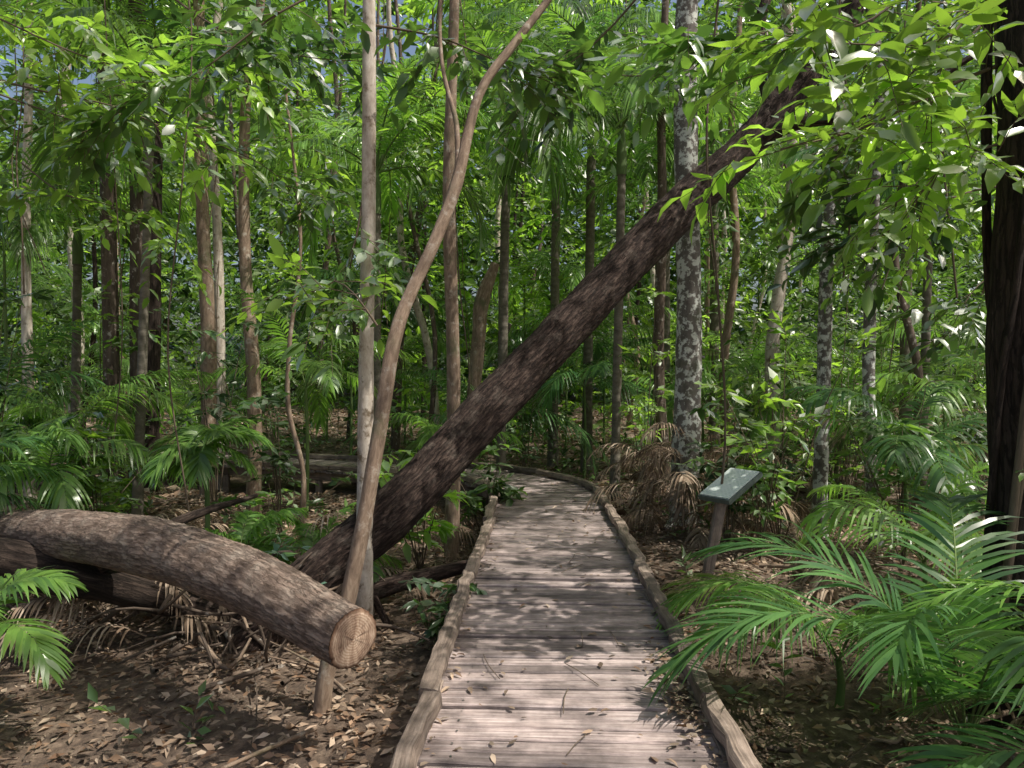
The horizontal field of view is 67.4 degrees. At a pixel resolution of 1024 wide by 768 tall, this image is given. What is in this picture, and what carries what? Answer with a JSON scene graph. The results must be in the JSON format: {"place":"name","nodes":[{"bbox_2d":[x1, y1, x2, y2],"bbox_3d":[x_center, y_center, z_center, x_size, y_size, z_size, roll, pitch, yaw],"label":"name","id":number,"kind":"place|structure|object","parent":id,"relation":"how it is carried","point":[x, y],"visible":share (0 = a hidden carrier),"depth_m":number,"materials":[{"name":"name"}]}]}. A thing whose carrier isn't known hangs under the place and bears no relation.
{"place":"outdoors","nodes":[
{"label":"outdoors","id":0,"kind":"place"},
{"bbox_2d":[0,0,993,376],"label":"sky","id":1,"kind":"structure","parent":0,"point":[411,50],"materials":[{"name":"white"}]},
{"bbox_2d":[0,377,1023,767],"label":"ground","id":2,"kind":"structure","parent":0,"point":[376,757],"depth_m":5.19,"materials":[{"name":"brown soil"}]},
{"bbox_2d":[21,3,37,502],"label":"pale rainforest tree","id":3,"kind":"object","parent":2,"relation":"on","point":[26,324],"visible":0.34,"depth_m":11.90,"materials":[{"name":"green plant"}]},
{"bbox_2d":[0,435,71,514],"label":"palm seedling","id":4,"kind":"object","parent":2,"relation":"on","point":[39,470],"visible":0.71,"depth_m":6.84,"materials":[{"name":"green plant"}]},
{"bbox_2d":[0,566,86,689],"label":"palm seedling","id":5,"kind":"object","parent":2,"relation":"on","point":[50,659],"visible":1,"depth_m":4.73,"materials":[{"name":"green plant"}]},
{"bbox_2d":[0,320,134,446],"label":"understory palm","id":6,"kind":"object","parent":2,"relation":"on","point":[86,378],"visible":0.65,"depth_m":11.31,"materials":[{"name":"plant"}]},
{"bbox_2d":[24,422,127,512],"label":"understory shrub","id":7,"kind":"object","parent":2,"relation":"on","point":[101,488],"visible":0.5,"depth_m":7.54,"materials":[{"name":"green plant"}]},
{"bbox_2d":[0,422,198,513],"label":"palm seedling","id":8,"kind":"object","parent":2,"relation":"on","point":[77,442],"visible":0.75,"depth_m":7.19,"materials":[{"name":"green plant"}]},
{"bbox_2d":[0,100,212,475],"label":"alexandra palm","id":9,"kind":"object","parent":2,"relation":"on","point":[77,253],"visible":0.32,"depth_m":13.90,"materials":[{"name":"green plant"}]},
{"bbox_2d":[0,370,216,498],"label":"palm seedling","id":10,"kind":"object","parent":2,"relation":"on","point":[56,416],"visible":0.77,"depth_m":9.57,"materials":[{"name":"green plant"}]},
{"bbox_2d":[3,0,231,489],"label":"alexandra palm","id":11,"kind":"object","parent":2,"relation":"on","point":[110,305],"visible":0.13,"depth_m":12.88,"materials":[{"name":"brown plant"}]},
{"bbox_2d":[0,493,257,626],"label":"fallen log","id":12,"kind":"object","parent":2,"relation":"on","point":[112,587],"visible":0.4,"depth_m":5.94,"materials":[{"name":"wood"}]},
{"bbox_2d":[67,0,245,481],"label":"alexandra palm","id":13,"kind":"object","parent":2,"relation":"on","point":[137,203],"visible":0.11,"depth_m":13.05,"materials":[{"name":"brown plant"}]},
{"bbox_2d":[3,0,319,493],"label":"alexandra palm","id":14,"kind":"object","parent":2,"relation":"on","point":[153,365],"visible":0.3,"depth_m":12.69,"materials":[{"name":"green plant"}]},
{"bbox_2d":[0,0,330,514],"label":"alexandra palm","id":15,"kind":"object","parent":2,"relation":"on","point":[88,8],"visible":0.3,"depth_m":9.94,"materials":[{"name":"green plant"}]},
{"bbox_2d":[0,509,375,668],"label":"cut log","id":16,"kind":"object","parent":2,"relation":"on","point":[304,611],"visible":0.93,"depth_m":4.67,"materials":[{"name":"wood"}]},
{"bbox_2d":[193,0,216,499],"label":"pale rainforest tree","id":17,"kind":"object","parent":2,"relation":"on","point":[208,323],"visible":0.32,"depth_m":11.92,"materials":[{"name":"brown plant"}]},
{"bbox_2d":[138,417,272,528],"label":"fan shaped palm","id":18,"kind":"object","parent":2,"relation":"on","point":[195,456],"visible":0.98,"depth_m":7.00,"materials":[{"name":"green plant"}]},
{"bbox_2d":[207,0,225,489],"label":"pale rainforest tree","id":19,"kind":"object","parent":2,"relation":"on","point":[217,248],"visible":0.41,"depth_m":13.93,"materials":[{"name":"grey plant"}]},
{"bbox_2d":[163,321,271,529],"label":"understory shrub","id":20,"kind":"object","parent":2,"relation":"on","point":[226,364],"visible":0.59,"depth_m":9.56,"materials":[{"name":"green plant"}]},
{"bbox_2d":[238,0,264,521],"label":"brown rainforest tree","id":21,"kind":"object","parent":2,"relation":"on","point":[252,359],"visible":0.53,"depth_m":10.44,"materials":[{"name":"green plant"}]},
{"bbox_2d":[161,255,349,394],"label":"understory palm","id":22,"kind":"object","parent":2,"relation":"on","point":[241,326],"visible":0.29,"depth_m":17.92,"materials":[{"name":"green plant"}]},
{"bbox_2d":[204,508,309,564],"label":"palm seedling","id":23,"kind":"object","parent":2,"relation":"on","point":[251,528],"visible":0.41,"depth_m":7.00,"materials":[{"name":"green plant"}]},
{"bbox_2d":[218,384,356,534],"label":"understory shrub","id":24,"kind":"object","parent":2,"relation":"on","point":[261,403],"visible":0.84,"depth_m":9.18,"materials":[{"name":"green plant"}]},
{"bbox_2d":[219,78,361,552],"bbox_3d":[-2.460,-0.886,9.042,1.310,5.725,1.832,1,1,41],"label":"thin sapling","id":25,"kind":"object","parent":2,"relation":"on","point":[306,115],"visible":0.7,"depth_m":9.01,"materials":[{"name":"beige plant"}]},
{"bbox_2d":[181,288,414,516],"bbox_3d":[-2.828,0.366,10.819,2.797,3.154,2.911,0,1,16],"label":"palm seedling","id":26,"kind":"object","parent":2,"relation":"on","point":[275,345],"visible":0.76,"depth_m":10.78,"materials":[{"name":"green plant"}]},
{"bbox_2d":[251,502,403,583],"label":"palm seedling","id":27,"kind":"object","parent":2,"relation":"on","point":[310,540],"visible":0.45,"depth_m":7.05,"materials":[{"name":"green plant"}]},
{"bbox_2d":[355,0,375,614],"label":"pale bark tree","id":28,"kind":"object","parent":2,"relation":"on","point":[364,599],"visible":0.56,"depth_m":6.15,"materials":[{"name":"grey plant"}]},
{"bbox_2d":[0,5,307,160],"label":"overhanging branch","id":29,"kind":"object","parent":28,"relation":"attached to","point":[146,61],"visible":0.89,"depth_m":6.19,"materials":[{"name":"green plant"}]},
{"bbox_2d":[43,0,372,183],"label":"overhanging branch","id":30,"kind":"object","parent":28,"relation":"attached to","point":[177,84],"visible":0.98,"depth_m":5.88,"materials":[{"name":"green plant"}]},
{"bbox_2d":[270,202,416,388],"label":"overhanging branch","id":31,"kind":"object","parent":28,"relation":"attached to","point":[360,317],"visible":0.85,"depth_m":5.79,"materials":[{"name":"green plant"}]},
{"bbox_2d":[373,21,616,176],"bbox_3d":[-0.163,-2.264,6.121,2.084,1.269,1.554,0,1,0],"label":"overhanging branch","id":32,"kind":"object","parent":28,"relation":"attached to","point":[567,74],"visible":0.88,"depth_m":6.10,"materials":[{"name":"green plant"}]},
{"bbox_2d":[249,28,489,215],"bbox_3d":[-3.273,-2.582,16.980,5.357,8.739,5.441,-1,1,-34],"label":"alexandra palm","id":33,"kind":"object","parent":2,"relation":"on","point":[439,151],"visible":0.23,"depth_m":15.97,"materials":[{"name":"green plant"}]},
{"bbox_2d":[235,53,505,491],"bbox_3d":[-2.250,-1.427,12.614,4.415,6.686,4.147,0,1,-12],"label":"alexandra palm","id":34,"kind":"object","parent":2,"relation":"on","point":[385,144],"visible":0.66,"depth_m":12.42,"materials":[{"name":"green plant"}]},
{"bbox_2d":[356,450,468,568],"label":"broadleaf shrub","id":35,"kind":"object","parent":2,"relation":"on","point":[445,529],"visible":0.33,"depth_m":7.85,"materials":[{"name":"green plant"}]},
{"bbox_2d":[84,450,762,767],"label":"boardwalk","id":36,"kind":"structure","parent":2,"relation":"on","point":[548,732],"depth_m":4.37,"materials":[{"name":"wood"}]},
{"bbox_2d":[373,472,727,767],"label":"fallen leaves","id":37,"kind":"object","parent":36,"relation":"on","point":[677,705],"depth_m":4.39,"materials":[{"name":"plant"}]},
{"bbox_2d":[312,0,551,718],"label":"crooked sapling tree","id":38,"kind":"object","parent":2,"relation":"on","point":[322,702],"visible":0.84,"depth_m":4.83,"materials":[{"name":"brown plant"}]},
{"bbox_2d":[217,234,437,356],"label":"overhanging branch","id":39,"kind":"object","parent":38,"relation":"attached to","point":[277,248],"visible":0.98,"depth_m":4.95,"materials":[{"name":"green plant"}]},
{"bbox_2d":[398,577,486,645],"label":"broadleaf shrub","id":40,"kind":"object","parent":2,"relation":"on","point":[431,631],"visible":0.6,"depth_m":5.55,"materials":[{"name":"green plant"}]},
{"bbox_2d":[81,0,807,454],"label":"distant tree trunks","id":41,"kind":"object","parent":2,"relation":"on","point":[429,350],"visible":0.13,"depth_m":20.84,"materials":[{"name":"brown plant"}]},
{"bbox_2d":[443,0,461,561],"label":"slender brown tree","id":42,"kind":"object","parent":2,"relation":"on","point":[452,516],"visible":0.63,"depth_m":8.51,"materials":[{"name":"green plant"}]},
{"bbox_2d":[467,0,678,169],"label":"overhanging branch","id":43,"kind":"object","parent":42,"relation":"attached to","point":[578,37],"visible":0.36,"depth_m":7.17,"materials":[{"name":"green plant"}]},
{"bbox_2d":[340,337,609,477],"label":"understory palm","id":44,"kind":"object","parent":2,"relation":"on","point":[443,383],"visible":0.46,"depth_m":14.13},
{"bbox_2d":[467,261,499,461],"bbox_3d":[-0.560,-0.161,13.998,0.674,4.136,0.290,0,1,0],"label":"broken tree stump","id":45,"kind":"object","parent":2,"relation":"on","point":[482,302],"visible":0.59,"depth_m":13.88,"materials":[{"name":"wood"}]},
{"bbox_2d":[460,443,527,530],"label":"broadleaf shrub","id":46,"kind":"object","parent":2,"relation":"on","point":[506,493],"visible":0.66,"depth_m":9.44,"materials":[{"name":"green plant"}]},
{"bbox_2d":[11,0,983,511],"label":"trunks","id":47,"kind":"object","parent":2,"relation":"on","point":[711,230],"visible":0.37,"depth_m":7.96,"materials":[{"name":"brown plant"}]},
{"bbox_2d":[0,67,220,231],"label":"overhanging branch","id":48,"kind":"object","parent":47,"relation":"attached to","point":[111,161],"visible":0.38,"depth_m":8.24,"materials":[{"name":"green plant"}]},
{"bbox_2d":[0,160,221,308],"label":"overhanging branch","id":49,"kind":"object","parent":47,"relation":"attached to","point":[77,203],"visible":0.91,"depth_m":8.48,"materials":[{"name":"green plant"}]},
{"bbox_2d":[0,58,268,222],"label":"overhanging branch","id":50,"kind":"object","parent":47,"relation":"attached to","point":[193,176],"visible":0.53,"depth_m":6.86,"materials":[{"name":"green plant"}]},
{"bbox_2d":[147,90,359,245],"bbox_3d":[-2.495,-2.132,7.435,2.321,1.535,1.443,0,1,17],"label":"overhanging branch","id":51,"kind":"object","parent":47,"relation":"attached to","point":[220,131],"visible":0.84,"depth_m":7.43,"materials":[{"name":"green plant"}]},
{"bbox_2d":[142,0,397,150],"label":"overhanging branch","id":52,"kind":"object","parent":47,"relation":"attached to","point":[301,37],"visible":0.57,"depth_m":7.17,"materials":[{"name":"green plant"}]},
{"bbox_2d":[0,0,996,462],"bbox_3d":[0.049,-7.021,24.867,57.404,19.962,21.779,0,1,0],"label":"forest","id":53,"kind":"object","parent":2,"relation":"on","point":[344,240],"visible":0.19,"depth_m":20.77,"materials":[{"name":"green plant"}]},
{"bbox_2d":[0,0,996,522],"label":"understory foliage","id":54,"kind":"object","parent":2,"relation":"on","point":[770,178],"visible":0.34,"depth_m":11.71,"materials":[{"name":"plant"}]},
{"bbox_2d":[0,423,998,750],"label":"ground seedlings","id":55,"kind":"object","parent":2,"relation":"on","point":[92,693],"visible":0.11,"depth_m":7.15,"materials":[{"name":"green plant"}]},
{"bbox_2d":[341,10,667,470],"bbox_3d":[0.224,-2.016,13.508,5.105,7.829,5.170,1,1,42],"label":"alexandra palm","id":56,"kind":"object","parent":2,"relation":"on","point":[504,288],"visible":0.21,"depth_m":13.29,"materials":[{"name":"green plant"}]},
{"bbox_2d":[0,493,1013,767],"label":"fallen sticks","id":57,"kind":"object","parent":2,"relation":"on","point":[200,637],"visible":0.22,"depth_m":5.72,"materials":[{"name":"wood"}]},
{"bbox_2d":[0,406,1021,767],"bbox_3d":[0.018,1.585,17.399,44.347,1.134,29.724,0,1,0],"label":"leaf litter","id":58,"kind":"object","parent":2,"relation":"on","point":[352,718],"visible":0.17,"depth_m":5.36,"materials":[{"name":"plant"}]},
{"bbox_2d":[0,422,1023,745],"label":"dead palm fronds","id":59,"kind":"object","parent":2,"relation":"on","point":[654,476],"visible":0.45,"depth_m":8.19,"materials":[{"name":"beige plant"}]},
{"bbox_2d":[441,227,584,446],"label":"understory palm","id":60,"kind":"object","parent":2,"relation":"on","point":[545,299],"visible":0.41,"depth_m":19.38,"materials":[{"name":"green plant"}]},
{"bbox_2d":[409,0,644,459],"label":"alexandra palm","id":61,"kind":"object","parent":2,"relation":"on","point":[431,42],"visible":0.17,"depth_m":17.57,"materials":[{"name":"green plant"}]},
{"bbox_2d":[433,0,668,466],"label":"alexandra palm","id":62,"kind":"object","parent":2,"relation":"on","point":[554,296],"visible":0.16,"depth_m":16.85,"materials":[{"name":"green plant"}]},
{"bbox_2d":[521,353,654,478],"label":"understory palm","id":63,"kind":"object","parent":2,"relation":"on","point":[591,371],"visible":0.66,"depth_m":14.23,"materials":[{"name":"plant"}]},
{"bbox_2d":[435,3,746,473],"bbox_3d":[1.232,-2.889,15.600,5.676,9.589,5.635,0,1,0],"label":"alexandra palm","id":64,"kind":"object","parent":2,"relation":"on","point":[589,265],"visible":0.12,"depth_m":15.40,"materials":[{"name":"green plant"}]},
{"bbox_2d":[221,0,993,652],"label":"leaning tree","id":65,"kind":"object","parent":2,"relation":"on","point":[417,488],"visible":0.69,"depth_m":7.17,"materials":[{"name":"brown wood"}]},
{"bbox_2d":[522,4,727,147],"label":"overhanging branch","id":66,"kind":"object","parent":65,"relation":"attached to","point":[652,103],"visible":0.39,"depth_m":7.61,"materials":[{"name":"green plant"}]},
{"bbox_2d":[476,0,796,499],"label":"alexandra palm","id":67,"kind":"object","parent":2,"relation":"on","point":[512,167],"visible":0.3,"depth_m":11.51,"materials":[{"name":"green plant"}]},
{"bbox_2d":[618,283,675,489],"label":"understory shrub","id":68,"kind":"object","parent":2,"relation":"on","point":[640,401],"visible":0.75,"depth_m":11.09,"materials":[{"name":"green plant"}]},
{"bbox_2d":[653,0,670,484],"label":"brown rainforest tree","id":69,"kind":"object","parent":2,"relation":"on","point":[660,286],"visible":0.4,"depth_m":11.98,"materials":[{"name":"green plant"}]},
{"bbox_2d":[528,92,798,449],"bbox_3d":[3.155,-1.871,14.883,5.276,7.284,4.874,-1,1,-40],"label":"alexandra palm","id":70,"kind":"object","parent":2,"relation":"on","point":[642,164],"visible":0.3,"depth_m":14.90,"materials":[{"name":"green plant"}]},
{"bbox_2d":[663,0,701,528],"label":"lichen spotted tree","id":71,"kind":"object","parent":2,"relation":"on","point":[688,369],"visible":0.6,"depth_m":9.14,"materials":[{"name":"grey plant"}]},
{"bbox_2d":[625,72,809,452],"bbox_3d":[5.093,-2.594,18.901,5.084,8.791,5.008,0,1,0],"label":"alexandra palm","id":72,"kind":"object","parent":2,"relation":"on","point":[716,208],"visible":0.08,"depth_m":18.87,"materials":[{"name":"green plant"}]},
{"bbox_2d":[697,468,762,601],"bbox_3d":[1.846,1.379,6.604,0.526,1.259,0.340,-1,1,-34],"label":"interpretive sign","id":73,"kind":"object","parent":2,"relation":"on","point":[734,486],"visible":0.76,"depth_m":6.54,"materials":[{"name":"metal"}]},
{"bbox_2d":[719,0,742,458],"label":"brown rainforest tree","id":74,"kind":"object","parent":2,"relation":"on","point":[729,312],"visible":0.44,"depth_m":13.89,"materials":[{"name":"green plant"}]},
{"bbox_2d":[684,397,780,541],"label":"broadleaf shrub","id":75,"kind":"object","parent":2,"relation":"on","point":[700,411],"visible":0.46,"depth_m":8.25,"materials":[{"name":"green plant"}]},
{"bbox_2d":[667,405,825,558],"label":"understory shrub","id":76,"kind":"object","parent":2,"relation":"on","point":[761,489],"visible":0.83,"depth_m":7.55,"materials":[{"name":"green plant"}]},
{"bbox_2d":[665,316,855,466],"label":"understory palm","id":77,"kind":"object","parent":2,"relation":"on","point":[743,363],"visible":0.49,"depth_m":13.83,"materials":[{"name":"plant"}]},
{"bbox_2d":[670,231,861,407],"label":"understory palm","id":78,"kind":"object","parent":2,"relation":"on","point":[759,274],"visible":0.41,"depth_m":18.10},
{"bbox_2d":[764,0,798,489],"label":"pale rainforest tree","id":79,"kind":"object","parent":2,"relation":"on","point":[778,298],"visible":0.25,"depth_m":12.84,"materials":[{"name":"grey plant"}]},
{"bbox_2d":[695,310,883,555],"bbox_3d":[2.870,0.508,7.889,1.772,2.590,1.676,0,1,25],"label":"understory shrub","id":80,"kind":"object","parent":2,"relation":"on","point":[750,422],"visible":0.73,"depth_m":7.79,"materials":[{"name":"green plant"}]},
{"bbox_2d":[810,0,845,537],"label":"lichen spotted tree","id":81,"kind":"object","parent":2,"relation":"on","point":[824,364],"visible":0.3,"depth_m":9.45,"materials":[{"name":"grey plant"}]},
{"bbox_2d":[641,483,1023,758],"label":"palm seedling","id":82,"kind":"object","parent":2,"relation":"on","point":[1004,652],"visible":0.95,"depth_m":3.66,"materials":[{"name":"green plant"}]},
{"bbox_2d":[653,570,1023,714],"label":"palm seedling","id":83,"kind":"object","parent":2,"relation":"on","point":[685,597],"visible":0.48,"depth_m":4.57,"materials":[{"name":"green plant"}]},
{"bbox_2d":[735,355,956,493],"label":"understory palm","id":84,"kind":"object","parent":2,"relation":"on","point":[769,417],"visible":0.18,"depth_m":12.48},
{"bbox_2d":[862,0,883,547],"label":"lichen spotted tree","id":85,"kind":"object","parent":2,"relation":"on","point":[868,367],"visible":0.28,"depth_m":8.96,"materials":[{"name":"grey plant"}]},
{"bbox_2d":[745,164,922,323],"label":"overhanging branch","id":86,"kind":"object","parent":85,"relation":"attached to","point":[844,284],"visible":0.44,"depth_m":9.20,"materials":[{"name":"green plant"}]},
{"bbox_2d":[777,380,988,556],"bbox_3d":[4.326,0.956,8.169,2.944,1.981,2.982,0,1,0],"label":"palm seedling","id":87,"kind":"object","parent":2,"relation":"on","point":[901,453],"visible":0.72,"depth_m":7.95,"materials":[{"name":"green plant"}]},
{"bbox_2d":[815,368,954,564],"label":"understory shrub","id":88,"kind":"object","parent":2,"relation":"on","point":[911,425],"visible":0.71,"depth_m":7.91,"materials":[{"name":"green plant"}]},
{"bbox_2d":[784,461,988,614],"bbox_3d":[3.501,1.292,6.452,2.272,1.315,2.725,0,1,0],"label":"palm seedling","id":89,"kind":"object","parent":2,"relation":"on","point":[820,512],"visible":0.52,"depth_m":6.48,"materials":[{"name":"green plant"}]},
{"bbox_2d":[779,49,995,501],"bbox_3d":[6.387,-1.335,12.169,4.604,6.557,3.708,0,1,0],"label":"alexandra palm","id":90,"kind":"object","parent":2,"relation":"on","point":[927,296],"visible":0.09,"depth_m":11.93,"materials":[{"name":"green plant"}]},
{"bbox_2d":[831,353,985,505],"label":"understory palm","id":91,"kind":"object","parent":2,"relation":"on","point":[964,398],"visible":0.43,"depth_m":10.77,"materials":[{"name":"plant"}]},
{"bbox_2d":[845,252,985,473],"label":"understory palm","id":92,"kind":"object","parent":2,"relation":"on","point":[886,337],"visible":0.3,"depth_m":13.40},
{"bbox_2d":[871,575,1023,635],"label":"palm seedling","id":93,"kind":"object","parent":2,"relation":"on","point":[944,596],"visible":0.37,"depth_m":3.90,"materials":[{"name":"green plant"}]},
{"bbox_2d":[883,689,1023,767],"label":"palm seedling","id":94,"kind":"object","parent":2,"relation":"on","point":[998,758],"visible":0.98,"depth_m":3.18,"materials":[{"name":"green plant"}]},
{"bbox_2d":[942,0,1023,741],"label":"dark vine covered tree","id":95,"kind":"object","parent":2,"relation":"on","point":[1003,254],"visible":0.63,"depth_m":4.43,"materials":[{"name":"brown plant"}]},
{"bbox_2d":[584,0,973,141],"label":"overhanging branch","id":96,"kind":"object","parent":95,"relation":"attached to","point":[688,50],"visible":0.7,"depth_m":5.22,"materials":[{"name":"green plant"}]},
{"bbox_2d":[657,6,1023,243],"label":"overhanging branch","id":97,"kind":"object","parent":95,"relation":"attached to","point":[867,158],"visible":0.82,"depth_m":4.29,"materials":[{"name":"green plant"}]},
{"bbox_2d":[687,0,1023,184],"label":"overhanging branch","id":98,"kind":"object","parent":95,"relation":"attached to","point":[817,46],"visible":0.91,"depth_m":4.07,"materials":[{"name":"green plant"}]},
{"bbox_2d":[765,186,995,321],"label":"overhanging branch","id":99,"kind":"object","parent":95,"relation":"attached to","point":[807,263],"visible":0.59,"depth_m":6.07,"materials":[{"name":"green plant"}]},
{"bbox_2d":[770,24,994,257],"bbox_3d":[3.170,-2.122,6.130,2.079,2.349,1.488,0,1,0],"label":"overhanging branch","id":100,"kind":"object","parent":95,"relation":"attached to","point":[787,209],"visible":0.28,"depth_m":6.19,"materials":[{"name":"green plant"}]},
{"bbox_2d":[799,70,997,243],"bbox_3d":[3.298,-1.658,5.435,2.212,1.256,1.383,0,1,0],"label":"overhanging branch","id":101,"kind":"object","parent":95,"relation":"attached to","point":[949,232],"visible":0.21,"depth_m":5.69,"materials":[{"name":"green plant"}]},
{"bbox_2d":[837,281,986,419],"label":"overhanging branch","id":102,"kind":"object","parent":95,"relation":"attached to","point":[977,312],"visible":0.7,"depth_m":6.07,"materials":[{"name":"green plant"}]},
{"bbox_2d":[802,90,1023,316],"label":"overhanging branch","id":103,"kind":"object","parent":95,"relation":"attached to","point":[907,194],"visible":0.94,"depth_m":4.26,"materials":[{"name":"green plant"}]},
{"bbox_2d":[883,164,994,310],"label":"overhanging branch","id":104,"kind":"object","parent":95,"relation":"attached to","point":[901,273],"visible":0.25,"depth_m":9.22,"materials":[{"name":"green plant"}]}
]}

